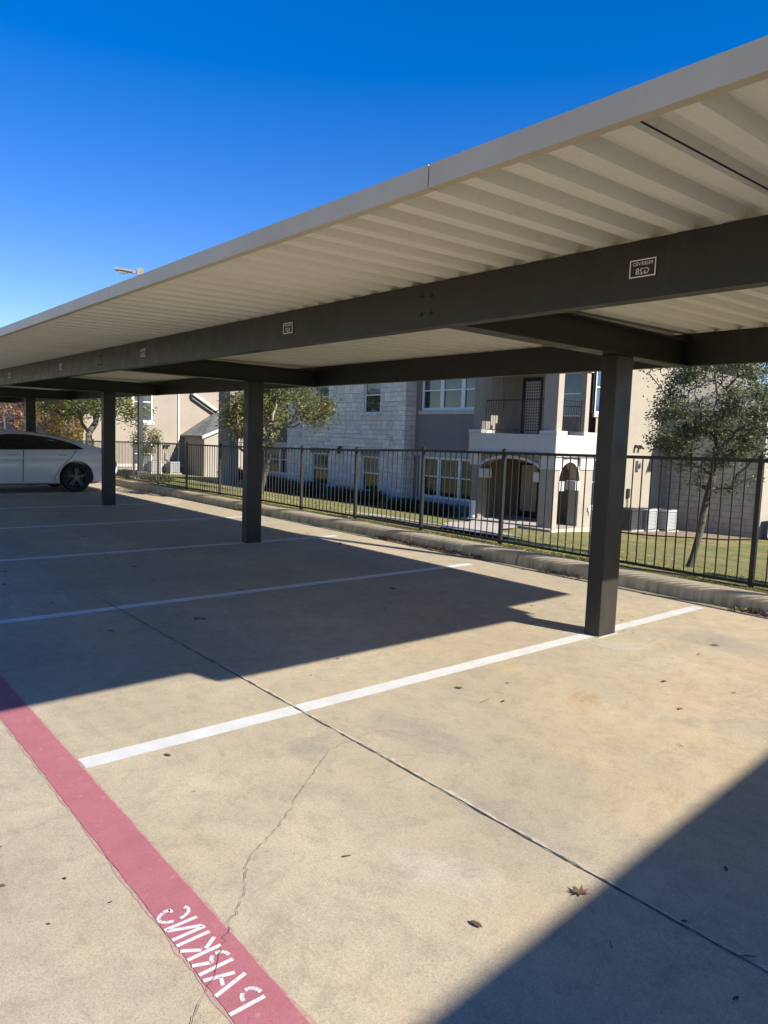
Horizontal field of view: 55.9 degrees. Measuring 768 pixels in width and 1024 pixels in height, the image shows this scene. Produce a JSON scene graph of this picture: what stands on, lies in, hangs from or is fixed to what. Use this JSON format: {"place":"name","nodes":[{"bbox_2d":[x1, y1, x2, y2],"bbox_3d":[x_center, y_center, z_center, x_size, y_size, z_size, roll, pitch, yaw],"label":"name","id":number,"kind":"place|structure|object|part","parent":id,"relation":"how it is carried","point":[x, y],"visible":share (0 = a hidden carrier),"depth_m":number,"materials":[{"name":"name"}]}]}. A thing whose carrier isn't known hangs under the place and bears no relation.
{"place":"outdoors","nodes":[
{"label":"outdoors","id":0,"kind":"place"},
{"bbox_2d":[0,483,767,1023],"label":"parking lot","id":1,"kind":"structure","parent":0,"point":[304,711],"depth_m":3.12,"materials":[{"name":"concrete"}]},
{"bbox_2d":[0,430,116,491],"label":"parked car","id":2,"kind":"object","parent":1,"relation":"on","point":[31,458],"visible":0.89,"depth_m":16.26,"materials":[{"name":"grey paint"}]},
{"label":"side window","id":3,"kind":"part","parent":2,"relation":"part of","materials":[{"name":"black glass"}]},
{"bbox_2d":[0,35,767,650],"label":"carport","id":4,"kind":"object","parent":1,"relation":"on","point":[512,253],"visible":0.95,"depth_m":4.07,"materials":[{"name":"brown metal"}]},
{"bbox_2d":[141,348,145,356],"bbox_3d":[-2.466,-1.631,7.418,0.005,0.077,0.126,-3,8,-40],"label":"reserved sign","id":5,"kind":"object","parent":4,"relation":"attached to","point":[143,352],"visible":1,"depth_m":7.41,"materials":[{"name":"white metal"}]},
{"bbox_2d":[283,322,292,333],"bbox_3d":[-0.709,-1.358,5.351,0.005,0.077,0.126,-3,8,-40],"label":"reserved sign","id":6,"kind":"object","parent":4,"relation":"attached to","point":[287,328],"visible":1,"depth_m":5.35,"materials":[{"name":"white metal"}]},
{"bbox_2d":[629,256,656,278],"bbox_3d":[1.136,-1.071,3.179,0.005,0.077,0.126,-3,8,-40],"label":"reserved sign","id":7,"kind":"object","parent":4,"relation":"attached to","point":[645,267],"visible":1,"depth_m":3.18,"materials":[{"name":"metal"}]},
{"bbox_2d":[101,478,767,614],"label":"kerb","id":8,"kind":"structure","parent":1,"relation":"on","point":[725,596],"depth_m":8.99,"materials":[{"name":"concrete"}]},
{"bbox_2d":[471,920,481,926],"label":"fallen leaf","id":9,"kind":"object","parent":1,"relation":"on","point":[476,923],"visible":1,"depth_m":2.23,"materials":[{"name":"brown plant"}]},
{"bbox_2d":[233,508,767,615],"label":"leaf litter","id":10,"kind":"object","parent":1,"relation":"on","point":[412,543],"visible":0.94,"depth_m":9.34,"materials":[{"name":"brown plant"}]},
{"bbox_2d":[570,884,588,894],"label":"fallen leaf","id":11,"kind":"object","parent":1,"relation":"on","point":[580,890],"visible":1,"depth_m":2.42,"materials":[{"name":"brown plant"}]},
{"bbox_2d":[0,0,767,386],"label":"sky","id":12,"kind":"structure","parent":0,"point":[149,135],"materials":[{"name":"blue"}]},
{"bbox_2d":[342,510,534,539],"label":"path","id":13,"kind":"structure","parent":0,"point":[483,529],"depth_m":13.83,"materials":[{"name":"concrete"}]},
{"bbox_2d":[116,469,767,593],"bbox_3d":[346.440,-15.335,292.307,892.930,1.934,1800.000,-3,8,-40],"label":"lawn","id":14,"kind":"structure","parent":0,"point":[761,558],"depth_m":19.45,"materials":[{"name":"green plant"}]},
{"bbox_2d":[0,403,46,430],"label":"autumn tree","id":15,"kind":"object","parent":14,"relation":"on","point":[16,415],"visible":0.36,"depth_m":50.11,"materials":[{"name":"orange plant"}]},
{"bbox_2d":[36,402,87,442],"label":"autumn tree","id":16,"kind":"object","parent":14,"relation":"on","point":[52,430],"visible":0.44,"depth_m":43.40,"materials":[{"name":"orange plant"}]},
{"bbox_2d":[36,397,156,444],"bbox_3d":[-15.667,-5.265,38.434,5.487,5.952,13.104,-3,8,-40],"label":"oak tree","id":17,"kind":"object","parent":14,"relation":"on","point":[91,407],"visible":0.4,"depth_m":37.06,"materials":[{"name":"green plant"}]},
{"bbox_2d":[0,392,242,476],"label":"stucco building","id":18,"kind":"structure","parent":14,"relation":"on","point":[183,418],"depth_m":50.36,"materials":[{"name":"beige paint"}]},
{"bbox_2d":[132,441,151,469],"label":"window","id":19,"kind":"structure","parent":18,"relation":"in","point":[135,441],"depth_m":49.66,"materials":[{"name":"glass"}]},
{"bbox_2d":[132,396,153,424],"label":"window","id":20,"kind":"structure","parent":18,"relation":"in","point":[147,400],"depth_m":49.48,"materials":[{"name":"white plastic"}]},
{"bbox_2d":[116,468,143,476],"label":"shrub","id":21,"kind":"object","parent":14,"relation":"on","point":[124,472],"visible":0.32,"depth_m":21.22,"materials":[{"name":"green plant"}]},
{"bbox_2d":[115,267,146,478],"bbox_3d":[-7.056,-3.770,20.389,0.962,6.030,0.593,1,6,-13],"label":"street lamp","id":22,"kind":"object","parent":14,"relation":"on","point":[139,271],"visible":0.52,"depth_m":20.49,"materials":[{"name":"grey metal"}]},
{"bbox_2d":[129,422,163,456],"bbox_3d":[-6.940,-1.770,21.091,1.025,1.688,1.468,-3,8,-40],"label":"sapling","id":23,"kind":"object","parent":14,"relation":"on","point":[154,438],"visible":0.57,"depth_m":20.84,"materials":[{"name":"green plant"}]},
{"bbox_2d":[148,460,161,473],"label":"air conditioner","id":24,"kind":"object","parent":14,"relation":"on","point":[154,466],"visible":0.59,"depth_m":49.20,"materials":[{"name":"white metal"}]},
{"bbox_2d":[136,473,175,482],"bbox_3d":[-6.279,-0.935,19.981,1.038,0.318,1.537,-3,8,-40],"label":"shrub","id":25,"kind":"object","parent":14,"relation":"on","point":[167,478],"visible":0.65,"depth_m":19.69,"materials":[{"name":"green plant"}]},
{"bbox_2d":[165,461,180,473],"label":"air conditioner","id":26,"kind":"object","parent":14,"relation":"on","point":[173,467],"visible":1,"depth_m":50.10,"materials":[{"name":"white metal"}]},
{"bbox_2d":[217,467,242,482],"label":"shrub","id":27,"kind":"object","parent":14,"relation":"on","point":[238,474],"visible":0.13,"depth_m":42.43,"materials":[{"name":"green plant"}]},
{"bbox_2d":[211,388,291,458],"bbox_3d":[-2.682,-1.707,15.322,1.711,2.908,1.868,-3,8,-40],"label":"crape tree","id":28,"kind":"object","parent":14,"relation":"on","point":[239,412],"visible":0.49,"depth_m":15.12,"materials":[{"name":"green plant"}]},
{"bbox_2d":[264,474,280,489],"bbox_3d":[-6.319,-1.604,38.617,1.666,0.909,2.178,-3,8,-40],"label":"shrub","id":29,"kind":"object","parent":14,"relation":"on","point":[270,481],"visible":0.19,"depth_m":38.17,"materials":[{"name":"green plant"}]},
{"bbox_2d":[219,387,340,493],"bbox_3d":[-3.445,-3.014,23.697,3.048,5.144,5.677,-3,8,-40],"label":"oak tree","id":30,"kind":"object","parent":14,"relation":"on","point":[292,398],"visible":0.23,"depth_m":22.65,"materials":[{"name":"green plant"}]},
{"bbox_2d":[268,478,299,493],"bbox_3d":[-4.999,-1.341,37.048,1.731,0.800,2.655,-3,8,-40],"label":"shrub","id":31,"kind":"object","parent":14,"relation":"on","point":[292,484],"visible":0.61,"depth_m":36.53,"materials":[{"name":"green plant"}]},
{"bbox_2d":[291,479,329,496],"bbox_3d":[-3.534,-1.153,35.326,1.728,0.944,2.718,-3,8,-40],"label":"shrub","id":32,"kind":"object","parent":14,"relation":"on","point":[319,483],"visible":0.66,"depth_m":34.82,"materials":[{"name":"green plant"}]},
{"bbox_2d":[320,485,353,500],"bbox_3d":[-2.045,-0.855,33.619,1.670,0.766,2.420,-3,8,-40],"label":"shrub","id":33,"kind":"object","parent":14,"relation":"on","point":[331,488],"visible":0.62,"depth_m":33.15,"materials":[{"name":"green plant"}]},
{"bbox_2d":[351,488,389,504],"bbox_3d":[-0.632,-0.678,31.925,1.666,0.856,1.998,-3,8,-40],"label":"shrub","id":34,"kind":"object","parent":14,"relation":"on","point":[363,492],"visible":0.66,"depth_m":31.53,"materials":[{"name":"green plant"}]},
{"bbox_2d":[378,497,419,510],"bbox_3d":[0.789,-0.338,30.253,1.635,0.574,2.419,-3,8,-40],"label":"shrub","id":35,"kind":"object","parent":14,"relation":"on","point":[402,503],"visible":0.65,"depth_m":29.83,"materials":[{"name":"green plant"}]},
{"bbox_2d":[74,439,767,587],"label":"metal fence","id":36,"kind":"object","parent":14,"relation":"on","point":[761,461],"visible":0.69,"depth_m":10.02,"materials":[{"name":"black metal"}]},
{"bbox_2d":[412,502,457,515],"bbox_3d":[2.054,-0.124,28.812,1.660,0.551,2.129,-3,8,-40],"label":"shrub","id":37,"kind":"object","parent":14,"relation":"on","point":[440,509],"visible":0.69,"depth_m":28.36,"materials":[{"name":"green plant"}]},
{"bbox_2d":[218,363,767,538],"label":"apartment building","id":38,"kind":"structure","parent":14,"relation":"on","point":[553,413],"depth_m":28.29,"materials":[{"name":"white stone"}]},
{"bbox_2d":[267,446,286,477],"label":"window","id":39,"kind":"structure","parent":38,"relation":"in","point":[276,454],"depth_m":40.58,"materials":[{"name":"glass"}]},
{"bbox_2d":[313,453,328,484],"bbox_3d":[-3.169,-2.176,36.690,0.062,1.620,1.440,-3,8,-40],"label":"window","id":40,"kind":"structure","parent":38,"relation":"in","point":[316,459],"depth_m":36.73,"materials":[{"name":"white glass"}]},
{"bbox_2d":[315,386,328,411],"bbox_3d":[-3.072,-5.750,36.359,0.062,1.600,1.250,-3,8,-40],"label":"window","id":41,"kind":"structure","parent":38,"relation":"in","point":[325,390],"depth_m":36.36,"materials":[{"name":"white glass"}]},
{"bbox_2d":[362,456,377,490],"bbox_3d":[-0.605,-1.777,33.672,0.062,1.620,1.200,-3,8,-40],"label":"window","id":42,"kind":"structure","parent":38,"relation":"in","point":[372,481],"depth_m":33.74,"materials":[{"name":"white glass"}]},
{"bbox_2d":[365,383,380,412],"bbox_3d":[-0.473,-5.345,33.300,0.062,1.600,1.180,-3,8,-40],"label":"window","id":43,"kind":"structure","parent":38,"relation":"in","point":[372,391],"depth_m":33.37,"materials":[{"name":"clear glass"}]},
{"bbox_2d":[416,456,471,506],"bbox_3d":[2.694,-1.316,30.305,0.172,1.940,3.810,-3,8,-40],"label":"window","id":44,"kind":"structure","parent":38,"relation":"in","point":[458,463],"depth_m":30.43,"materials":[{"name":"glass"}]},
{"bbox_2d":[419,378,475,413],"bbox_3d":[2.822,-4.940,29.935,0.172,1.790,3.810,-3,8,-40],"label":"window","id":45,"kind":"structure","parent":38,"relation":"in","point":[456,396],"depth_m":30.16,"materials":[{"name":"clear glass"}]},
{"bbox_2d":[520,377,543,433],"bbox_3d":[5.703,-3.953,27.864,0.050,2.430,1.000,-3,8,-40],"label":"balcony door","id":46,"kind":"structure","parent":38,"relation":"in","point":[532,386],"depth_m":27.86,"materials":[{"name":"black glass"}]},
{"bbox_2d":[563,373,581,416],"bbox_3d":[6.756,-4.305,26.602,0.062,1.600,1.300,-3,8,-40],"label":"window","id":47,"kind":"structure","parent":38,"relation":"in","point":[573,381],"depth_m":26.47,"materials":[{"name":"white glass"}]},
{"bbox_2d":[587,472,594,510],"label":"window","id":48,"kind":"structure","parent":38,"relation":"in","point":[588,508],"depth_m":25.98,"materials":[{"name":"white plastic"}]},
{"bbox_2d":[592,372,600,416],"bbox_3d":[7.804,-4.326,25.792,1.080,1.920,0.142,-3,8,-40],"label":"window","id":49,"kind":"structure","parent":38,"relation":"in","point":[597,383],"depth_m":25.64,"materials":[{"name":"clear glass"}]},
{"bbox_2d":[639,363,767,567],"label":"oak tree","id":50,"kind":"object","parent":14,"relation":"on","point":[751,422],"visible":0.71,"depth_m":9.48,"materials":[{"name":"green plant"}]},
{"bbox_2d":[622,529,751,538],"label":"bare soil","id":51,"kind":"structure","parent":0,"point":[682,533],"depth_m":26.36,"materials":[{"name":"brown soil"}]},
{"bbox_2d":[622,507,643,531],"bbox_3d":[8.961,0.283,26.576,0.820,0.872,0.820,-3,8,-40],"label":"air conditioner","id":52,"kind":"object","parent":51,"relation":"on","point":[633,520],"visible":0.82,"depth_m":26.29,"materials":[{"name":"metal"}]},
{"bbox_2d":[638,507,658,531],"bbox_3d":[9.712,0.291,27.083,0.820,0.872,0.820,-3,8,-40],"label":"air conditioner","id":53,"kind":"object","parent":51,"relation":"on","point":[652,523],"visible":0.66,"depth_m":26.78,"materials":[{"name":"white metal"}]},
{"bbox_2d":[655,508,678,531],"bbox_3d":[10.591,0.320,27.438,0.820,0.872,0.820,-3,8,-40],"label":"air conditioner","id":54,"kind":"object","parent":51,"relation":"on","point":[672,518],"visible":0.69,"depth_m":27.17,"materials":[{"name":"white metal"}]}
]}

